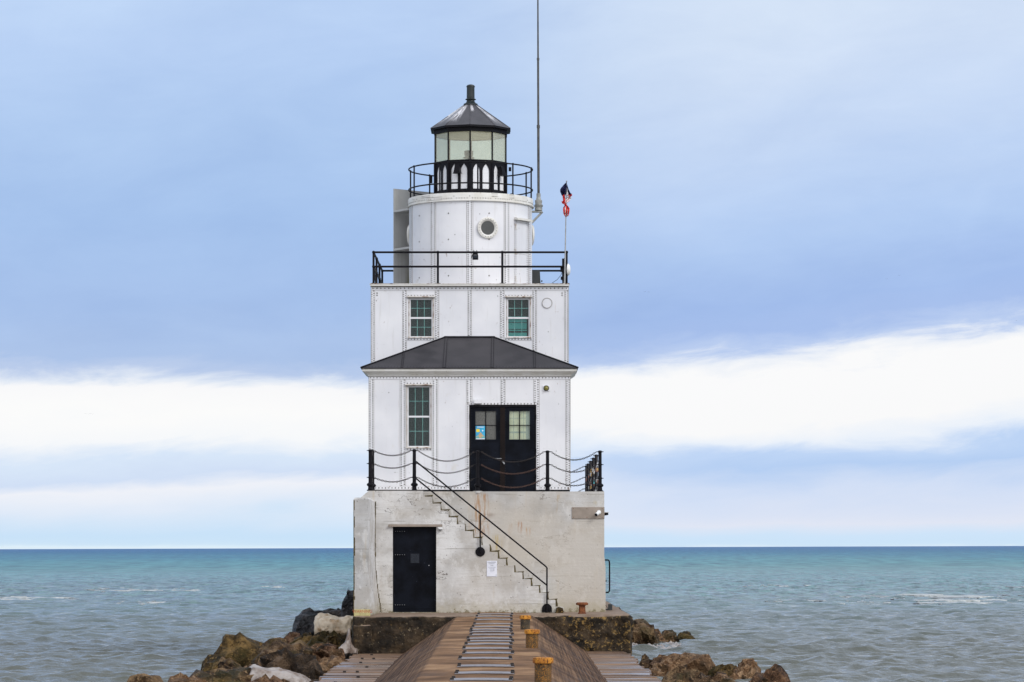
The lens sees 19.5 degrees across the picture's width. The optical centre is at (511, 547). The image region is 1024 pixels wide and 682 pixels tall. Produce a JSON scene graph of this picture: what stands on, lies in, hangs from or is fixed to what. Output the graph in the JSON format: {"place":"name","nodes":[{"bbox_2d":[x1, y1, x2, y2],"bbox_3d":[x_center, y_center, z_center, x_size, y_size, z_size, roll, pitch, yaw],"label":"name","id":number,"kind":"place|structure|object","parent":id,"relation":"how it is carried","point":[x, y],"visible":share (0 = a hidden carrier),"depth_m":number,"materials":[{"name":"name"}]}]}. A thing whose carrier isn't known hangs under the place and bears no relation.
{"place":"outdoors","nodes":[
{"label":"outdoors","id":0,"kind":"place"},
{"bbox_2d":[0,546,1023,681],"bbox_3d":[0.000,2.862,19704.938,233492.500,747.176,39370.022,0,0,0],"label":"water","id":1,"kind":"structure","parent":0,"point":[712,605],"depth_m":143.91,"materials":[{"name":"blue liquid"}]},
{"bbox_2d":[0,596,75,599],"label":"foam patch","id":2,"kind":"object","parent":1,"relation":"on","point":[21,597],"visible":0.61,"depth_m":172.59,"materials":[{"name":"white liquid"}]},
{"bbox_2d":[85,587,200,591],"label":"foam patch","id":3,"kind":"object","parent":1,"relation":"on","point":[130,589],"visible":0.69,"depth_m":201.57,"materials":[{"name":"white liquid"}]},
{"bbox_2d":[127,673,162,681],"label":"boulder","id":4,"kind":"object","parent":1,"relation":"in","point":[143,677],"visible":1,"depth_m":59.42,"materials":[{"name":"brown stone"}]},
{"bbox_2d":[116,601,180,604],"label":"foam patch","id":5,"kind":"object","parent":1,"relation":"on","point":[147,602],"visible":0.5,"depth_m":155.36,"materials":[{"name":"white liquid"}]},
{"bbox_2d":[168,672,206,681],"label":"boulder","id":6,"kind":"object","parent":1,"relation":"in","point":[180,677],"visible":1,"depth_m":58.73,"materials":[{"name":"beige stone"}]},
{"bbox_2d":[189,667,253,681],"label":"boulder","id":7,"kind":"object","parent":1,"relation":"in","point":[241,673],"visible":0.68,"depth_m":60.54,"materials":[{"name":"brown stone"}]},
{"bbox_2d":[249,664,310,681],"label":"ice fringe","id":8,"kind":"object","parent":7,"relation":"attached to","point":[257,671],"visible":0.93,"depth_m":60.43,"materials":[{"name":"white ice"}]},
{"bbox_2d":[212,676,243,681],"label":"boulder","id":9,"kind":"object","parent":1,"relation":"in","point":[227,679],"visible":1,"depth_m":56.87,"materials":[{"name":"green stone"}]},
{"bbox_2d":[218,656,240,668],"bbox_3d":[-6.121,2.785,64.887,0.778,0.822,1.168,0,0,0],"label":"boulder","id":10,"kind":"object","parent":1,"relation":"in","point":[229,663],"visible":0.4,"depth_m":64.75,"materials":[{"name":"brown stone"}]},
{"bbox_2d":[201,632,262,670],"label":"boulder","id":11,"kind":"object","parent":1,"relation":"in","point":[240,648],"visible":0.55,"depth_m":67.76,"materials":[{"name":"brown stone"}]},
{"bbox_2d":[244,661,261,666],"bbox_3d":[-5.349,2.782,64.095,1.010,0.886,1.373,0,0,0],"label":"boulder","id":12,"kind":"object","parent":1,"relation":"in","point":[258,663],"visible":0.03,"depth_m":63.93,"materials":[{"name":"beige stone"}]},
{"bbox_2d":[249,673,289,681],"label":"boulder","id":13,"kind":"object","parent":1,"relation":"in","point":[265,678],"visible":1,"depth_m":57.43,"materials":[{"name":"stone"}]},
{"bbox_2d":[251,637,315,663],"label":"boulder","id":14,"kind":"object","parent":1,"relation":"in","point":[272,645],"visible":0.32,"depth_m":66.41,"materials":[{"name":"brown stone"}]},
{"bbox_2d":[259,647,323,680],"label":"boulder","id":15,"kind":"object","parent":1,"relation":"in","point":[308,666],"visible":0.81,"depth_m":61.77,"materials":[{"name":"brown stone"}]},
{"bbox_2d":[284,632,299,643],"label":"boulder","id":16,"kind":"object","parent":1,"relation":"in","point":[289,637],"visible":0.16,"depth_m":72.40,"materials":[{"name":"brown stone"}]},
{"bbox_2d":[289,632,311,643],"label":"boulder","id":17,"kind":"object","parent":1,"relation":"on","point":[305,637],"visible":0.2,"depth_m":71.06,"materials":[{"name":"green stone"}]},
{"bbox_2d":[292,607,325,635],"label":"boulder","id":18,"kind":"object","parent":1,"relation":"in","point":[304,621],"visible":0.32,"depth_m":74.22,"materials":[{"name":"grey stone"}]},
{"bbox_2d":[307,630,346,648],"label":"boulder","id":19,"kind":"object","parent":1,"relation":"in","point":[333,637],"visible":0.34,"depth_m":70.09,"materials":[{"name":"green stone"}]},
{"bbox_2d":[314,613,352,636],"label":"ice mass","id":20,"kind":"object","parent":19,"relation":"on","point":[330,623],"visible":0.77,"depth_m":70.90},
{"bbox_2d":[311,643,344,660],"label":"boulder","id":21,"kind":"object","parent":1,"relation":"in","point":[329,650],"visible":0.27,"depth_m":67.25,"materials":[{"name":"brown stone"}]},
{"bbox_2d":[338,628,357,654],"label":"rock","id":22,"kind":"object","parent":21,"relation":"on","point":[347,647],"visible":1,"depth_m":67.48,"materials":[{"name":"beige stone"}]},
{"bbox_2d":[318,655,346,672],"bbox_3d":[-3.898,2.766,63.877,0.692,0.908,1.214,0,0,0],"label":"boulder","id":23,"kind":"object","parent":1,"relation":"in","point":[327,664],"visible":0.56,"depth_m":63.68,"materials":[{"name":"beige stone"}]},
{"bbox_2d":[323,608,351,641],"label":"boulder","id":24,"kind":"object","parent":1,"relation":"in","point":[335,612],"visible":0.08,"depth_m":76.45,"materials":[{"name":"grey stone"}]},
{"bbox_2d":[341,590,352,616],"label":"boulder","id":25,"kind":"object","parent":1,"relation":"in","point":[347,606],"visible":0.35,"depth_m":74.00,"materials":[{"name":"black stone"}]},
{"bbox_2d":[352,613,491,654],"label":"platform","id":26,"kind":"structure","parent":1,"relation":"in","point":[397,633],"depth_m":68.02,"materials":[{"name":"concrete"}]},
{"bbox_2d":[352,625,371,653],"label":"buttress foot","id":27,"kind":"object","parent":26,"relation":"on","point":[362,639],"visible":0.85,"depth_m":67.94},
{"bbox_2d":[353,84,605,615],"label":"lighthouse","id":28,"kind":"object","parent":26,"relation":"on","point":[463,344],"visible":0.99,"depth_m":73.30,"materials":[{"name":"metal"}]},
{"bbox_2d":[393,527,435,611],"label":"steel door","id":29,"kind":"structure","parent":28,"relation":"in","point":[414,584],"depth_m":71.56,"materials":[{"name":"black metal"}]},
{"bbox_2d":[411,554,418,562],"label":"sign","id":30,"kind":"object","parent":29,"relation":"attached to","point":[414,558],"depth_m":71.54,"materials":[{"name":"metal"}]},
{"bbox_2d":[405,384,432,447],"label":"window","id":31,"kind":"structure","parent":28,"relation":"in","point":[407,385],"depth_m":73.32,"materials":[{"name":"white paint"}]},
{"bbox_2d":[407,296,434,337],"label":"window","id":32,"kind":"structure","parent":28,"relation":"in","point":[417,298],"depth_m":75.52,"materials":[{"name":"white paint"}]},
{"bbox_2d":[463,150,473,158],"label":"beacon lamp","id":33,"kind":"object","parent":28,"relation":"on","point":[466,152],"visible":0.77,"depth_m":77.91,"materials":[{"name":"white glass"}]},
{"bbox_2d":[471,250,477,259],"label":"floodlight","id":34,"kind":"object","parent":28,"relation":"attached to","point":[474,256],"visible":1,"depth_m":75.35,"materials":[{"name":"black metal"}]},
{"bbox_2d":[367,449,603,490],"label":"chain fence","id":35,"kind":"object","parent":28,"relation":"on","point":[371,485],"visible":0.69,"depth_m":72.42,"materials":[{"name":"black metal"}]},
{"bbox_2d":[487,561,496,576],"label":"notice sign","id":36,"kind":"object","parent":28,"relation":"attached to","point":[491,568],"visible":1,"depth_m":71.45,"materials":[{"name":"white paper"}]},
{"bbox_2d":[469,405,536,490],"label":"double door","id":37,"kind":"structure","parent":28,"relation":"in","point":[510,430],"depth_m":73.32,"materials":[{"name":"black metal"}]},
{"bbox_2d":[476,426,484,438],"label":"poster","id":38,"kind":"object","parent":37,"relation":"attached to","point":[480,432],"visible":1,"depth_m":73.34,"materials":[{"name":"blue paper"}]},
{"bbox_2d":[505,296,531,337],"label":"window","id":39,"kind":"structure","parent":28,"relation":"in","point":[516,326],"depth_m":75.54,"materials":[{"name":"white paint"}]},
{"bbox_2d":[514,217,532,282],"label":"drum door","id":40,"kind":"structure","parent":28,"relation":"in","point":[520,227],"depth_m":77.05,"materials":[{"name":"white paint"}]},
{"bbox_2d":[532,271,541,282],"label":"equipment cabinet","id":41,"kind":"object","parent":28,"relation":"on","point":[535,276],"visible":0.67,"depth_m":79.30,"materials":[{"name":"grey metal"}]},
{"bbox_2d":[532,0,542,223],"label":"radio antenna","id":42,"kind":"object","parent":28,"relation":"attached to","point":[538,206],"visible":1,"depth_m":77.98,"materials":[{"name":"grey metal"}]},
{"bbox_2d":[543,385,548,390],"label":"wall lamp","id":43,"kind":"object","parent":28,"relation":"attached to","point":[545,387],"visible":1,"depth_m":73.27,"materials":[{"name":"white paint"}]},
{"bbox_2d":[554,258,570,281],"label":"dish antenna","id":44,"kind":"object","parent":28,"relation":"attached to","point":[568,269],"visible":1,"depth_m":75.50,"materials":[{"name":"white metal"}]},
{"bbox_2d":[564,180,566,282],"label":"flagpole","id":45,"kind":"object","parent":28,"relation":"attached to","point":[565,248],"visible":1,"depth_m":75.40,"materials":[{"name":"grey metal"}]},
{"bbox_2d":[560,182,571,216],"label":"flag","id":46,"kind":"object","parent":45,"relation":"attached to","point":[564,193],"visible":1,"depth_m":75.36,"materials":[{"name":"multicoloured fabric"}]},
{"bbox_2d":[572,507,603,518],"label":"cover plate","id":47,"kind":"object","parent":28,"relation":"attached to","point":[583,512],"visible":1,"depth_m":72.33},
{"bbox_2d":[605,559,609,592],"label":"grab rail","id":48,"kind":"object","parent":28,"relation":"attached to","point":[609,574],"visible":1,"depth_m":72.98,"materials":[{"name":"black metal"}]},
{"bbox_2d":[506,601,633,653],"bbox_3d":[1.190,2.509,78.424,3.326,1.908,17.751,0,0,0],"label":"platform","id":49,"kind":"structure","parent":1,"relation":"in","point":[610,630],"depth_m":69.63,"materials":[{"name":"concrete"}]},
{"bbox_2d":[556,607,563,612],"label":"rubble block","id":50,"kind":"object","parent":49,"relation":"on","point":[559,610],"depth_m":71.20,"materials":[{"name":"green stone"}]},
{"bbox_2d":[576,602,587,613],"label":"mooring bollard","id":51,"kind":"object","parent":49,"relation":"on","point":[581,605],"visible":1,"depth_m":70.22,"materials":[{"name":"orange metal"}]},
{"bbox_2d":[632,618,658,643],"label":"boulder","id":52,"kind":"object","parent":1,"relation":"in","point":[644,632],"visible":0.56,"depth_m":86.45,"materials":[{"name":"brown stone"}]},
{"bbox_2d":[639,654,652,668],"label":"boulder","id":53,"kind":"object","parent":1,"relation":"in","point":[645,661],"visible":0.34,"depth_m":66.85,"materials":[{"name":"brown stone"}]},
{"bbox_2d":[632,641,680,648],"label":"foam","id":54,"kind":"object","parent":1,"relation":"on","point":[675,644],"visible":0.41,"depth_m":85.34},
{"bbox_2d":[650,667,664,675],"bbox_3d":[3.066,2.889,63.882,0.447,0.641,1.008,0,0,0],"label":"boulder","id":55,"kind":"object","parent":1,"relation":"in","point":[655,671],"visible":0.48,"depth_m":63.69,"materials":[{"name":"beige stone"}]},
{"bbox_2d":[655,629,666,641],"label":"boulder","id":56,"kind":"object","parent":1,"relation":"in","point":[661,638],"visible":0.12,"depth_m":88.40,"materials":[{"name":"beige stone"}]},
{"bbox_2d":[661,630,679,641],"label":"boulder","id":57,"kind":"object","parent":1,"relation":"in","point":[669,635],"visible":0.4,"depth_m":89.70,"materials":[{"name":"brown stone"}]},
{"bbox_2d":[648,652,715,675],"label":"boulder","id":58,"kind":"object","parent":1,"relation":"in","point":[703,663],"visible":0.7,"depth_m":65.76,"materials":[{"name":"beige stone"}]},
{"bbox_2d":[677,631,694,639],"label":"boulder","id":59,"kind":"object","parent":1,"relation":"in","point":[684,635],"visible":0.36,"depth_m":91.58,"materials":[{"name":"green stone"}]},
{"bbox_2d":[661,664,711,681],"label":"boulder","id":60,"kind":"object","parent":1,"relation":"in","point":[679,673],"visible":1,"depth_m":60.25,"materials":[{"name":"brown stone"}]},
{"bbox_2d":[706,678,734,681],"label":"boulder","id":61,"kind":"object","parent":1,"relation":"in","point":[727,680],"visible":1,"depth_m":58.07,"materials":[{"name":"brown stone"}]},
{"bbox_2d":[708,663,736,676],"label":"boulder","id":62,"kind":"object","parent":1,"relation":"in","point":[727,669],"visible":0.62,"depth_m":65.08,"materials":[{"name":"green stone"}]},
{"bbox_2d":[712,672,740,680],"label":"boulder","id":63,"kind":"object","parent":1,"relation":"in","point":[718,676],"visible":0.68,"depth_m":62.33,"materials":[{"name":"beige stone"}]},
{"bbox_2d":[733,658,760,678],"bbox_3d":[5.086,2.787,64.704,0.630,0.758,1.257,0,0,0],"label":"boulder","id":64,"kind":"object","parent":1,"relation":"in","point":[747,668],"visible":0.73,"depth_m":64.41,"materials":[{"name":"beige stone"}]},
{"bbox_2d":[749,664,790,681],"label":"boulder","id":65,"kind":"object","parent":1,"relation":"in","point":[775,673],"visible":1,"depth_m":60.75,"materials":[{"name":"brown stone"}]},
{"bbox_2d":[743,584,808,586],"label":"foam patch","id":66,"kind":"object","parent":1,"relation":"on","point":[774,585],"visible":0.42,"depth_m":215.56,"materials":[{"name":"white liquid"}]},
{"bbox_2d":[765,599,825,601],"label":"foam patch","id":67,"kind":"object","parent":1,"relation":"on","point":[803,599],"visible":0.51,"depth_m":154.33,"materials":[{"name":"white liquid"}]},
{"bbox_2d":[839,594,1023,604],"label":"breaking wave","id":68,"kind":"object","parent":1,"relation":"on","point":[938,597],"visible":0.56,"depth_m":160.75,"materials":[{"name":"white liquid"}]},
{"bbox_2d":[0,0,1023,548],"label":"sky","id":69,"kind":"structure","parent":0,"point":[196,196],"materials":[{"name":"blue"}]},
{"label":"pier","id":70,"kind":"structure","parent":0,"visible":0},
{"bbox_2d":[314,651,660,681],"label":"pier deck","id":71,"kind":"structure","parent":70,"relation":"on","point":[617,666],"depth_m":59.57,"materials":[{"name":"brown wood"}]},
{"bbox_2d":[375,612,606,681],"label":"walkway","id":72,"kind":"structure","parent":71,"relation":"on","point":[433,656],"depth_m":51.05,"materials":[{"name":"brown wood"}]},
{"bbox_2d":[450,676,512,680],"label":"steel strap","id":73,"kind":"object","parent":72,"relation":"attached to","point":[454,678],"visible":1,"depth_m":39.69,"materials":[{"name":"silver metal"}]},
{"bbox_2d":[454,670,514,673],"bbox_3d":[-0.382,1.741,41.778,0.840,0.036,0.696,0,0,0],"label":"steel strap","id":74,"kind":"object","parent":72,"relation":"attached to","point":[485,672],"visible":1,"depth_m":41.55,"materials":[{"name":"silver metal"}]},
{"bbox_2d":[458,655,511,658],"bbox_3d":[-0.415,1.709,46.378,0.840,0.036,0.696,0,0,0],"label":"steel strap","id":75,"kind":"object","parent":72,"relation":"attached to","point":[461,657],"visible":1,"depth_m":46.08,"materials":[{"name":"silver metal"}]},
{"bbox_2d":[457,663,514,666],"bbox_3d":[-0.385,1.726,43.878,0.840,0.036,0.696,0,0,-1],"label":"steel strap","id":76,"kind":"object","parent":72,"relation":"attached to","point":[485,665],"visible":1,"depth_m":43.63,"materials":[{"name":"silver metal"}]},
{"bbox_2d":[462,646,511,648],"bbox_3d":[-0.415,1.682,50.178,0.840,0.036,0.696,0,0,0],"label":"steel strap","id":77,"kind":"object","parent":72,"relation":"attached to","point":[465,647],"visible":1,"depth_m":49.88,"materials":[{"name":"silver metal"}]},
{"bbox_2d":[464,642,512,644],"bbox_3d":[-0.408,1.669,51.978,0.840,0.036,0.696,0,0,-1],"label":"steel strap","id":78,"kind":"object","parent":72,"relation":"attached to","point":[467,643],"visible":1,"depth_m":51.68,"materials":[{"name":"silver metal"}]},
{"bbox_2d":[462,650,514,653],"bbox_3d":[-0.381,1.695,48.378,0.840,0.036,0.696,0,0,1],"label":"steel strap","id":79,"kind":"object","parent":72,"relation":"attached to","point":[466,652],"visible":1,"depth_m":48.12,"materials":[{"name":"silver metal"}]},
{"bbox_2d":[466,636,512,638],"bbox_3d":[-0.413,1.651,54.678,0.840,0.036,0.696,0,0,-1],"label":"steel strap","id":80,"kind":"object","parent":72,"relation":"attached to","point":[469,637],"visible":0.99,"depth_m":54.38,"materials":[{"name":"silver metal"}]},
{"bbox_2d":[467,639,513,641],"bbox_3d":[-0.383,1.660,53.378,0.840,0.036,0.696,0,0,-1],"label":"steel strap","id":81,"kind":"object","parent":72,"relation":"attached to","point":[469,640],"visible":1,"depth_m":53.20,"materials":[{"name":"silver metal"}]},
{"bbox_2d":[469,630,512,631],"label":"steel strap","id":82,"kind":"object","parent":72,"relation":"attached to","point":[491,631],"visible":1,"depth_m":57.79,"materials":[{"name":"silver metal"}]},
{"bbox_2d":[470,628,511,629],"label":"steel strap","id":83,"kind":"object","parent":72,"relation":"attached to","point":[490,629],"visible":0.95,"depth_m":58.93,"materials":[{"name":"silver metal"}]},
{"bbox_2d":[469,633,513,634],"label":"steel strap","id":84,"kind":"object","parent":72,"relation":"attached to","point":[491,634],"visible":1,"depth_m":56.18,"materials":[{"name":"silver metal"}]},
{"bbox_2d":[472,625,512,627],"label":"steel strap","id":85,"kind":"object","parent":72,"relation":"attached to","point":[473,626],"visible":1,"depth_m":60.67,"materials":[{"name":"silver metal"}]},
{"bbox_2d":[473,622,512,623],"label":"steel strap","id":86,"kind":"object","parent":72,"relation":"attached to","point":[492,623],"visible":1,"depth_m":62.56,"materials":[{"name":"grey metal"}]},
{"bbox_2d":[474,618,512,619],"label":"steel strap","id":87,"kind":"object","parent":72,"relation":"attached to","point":[493,619],"visible":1,"depth_m":65.25,"materials":[{"name":"grey metal"}]},
{"bbox_2d":[476,615,512,616],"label":"steel strap","id":88,"kind":"object","parent":72,"relation":"attached to","point":[494,616],"visible":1,"depth_m":67.53,"materials":[{"name":"grey metal"}]},
{"bbox_2d":[477,612,512,614],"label":"steel strap","id":89,"kind":"object","parent":72,"relation":"attached to","point":[479,613],"visible":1,"depth_m":69.77,"materials":[{"name":"grey metal"}]},
{"bbox_2d":[519,615,530,629],"bbox_3d":[0.265,1.510,59.700,0.234,0.309,0.234,0,0,0],"label":"bollard","id":90,"kind":"object","parent":72,"relation":"on","point":[525,621],"visible":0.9,"depth_m":59.62,"materials":[{"name":"yellow paint"}]},
{"bbox_2d":[524,629,539,647],"bbox_3d":[0.340,1.557,50.750,0.263,0.341,0.263,0,0,0],"label":"bollard","id":91,"kind":"object","parent":72,"relation":"on","point":[531,638],"visible":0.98,"depth_m":50.65,"materials":[{"name":"yellow paint"}]},
{"bbox_2d":[533,657,553,681],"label":"bollard","id":92,"kind":"object","parent":72,"relation":"on","point":[543,669],"visible":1,"depth_m":38.40,"materials":[{"name":"yellow paint"}]}
]}

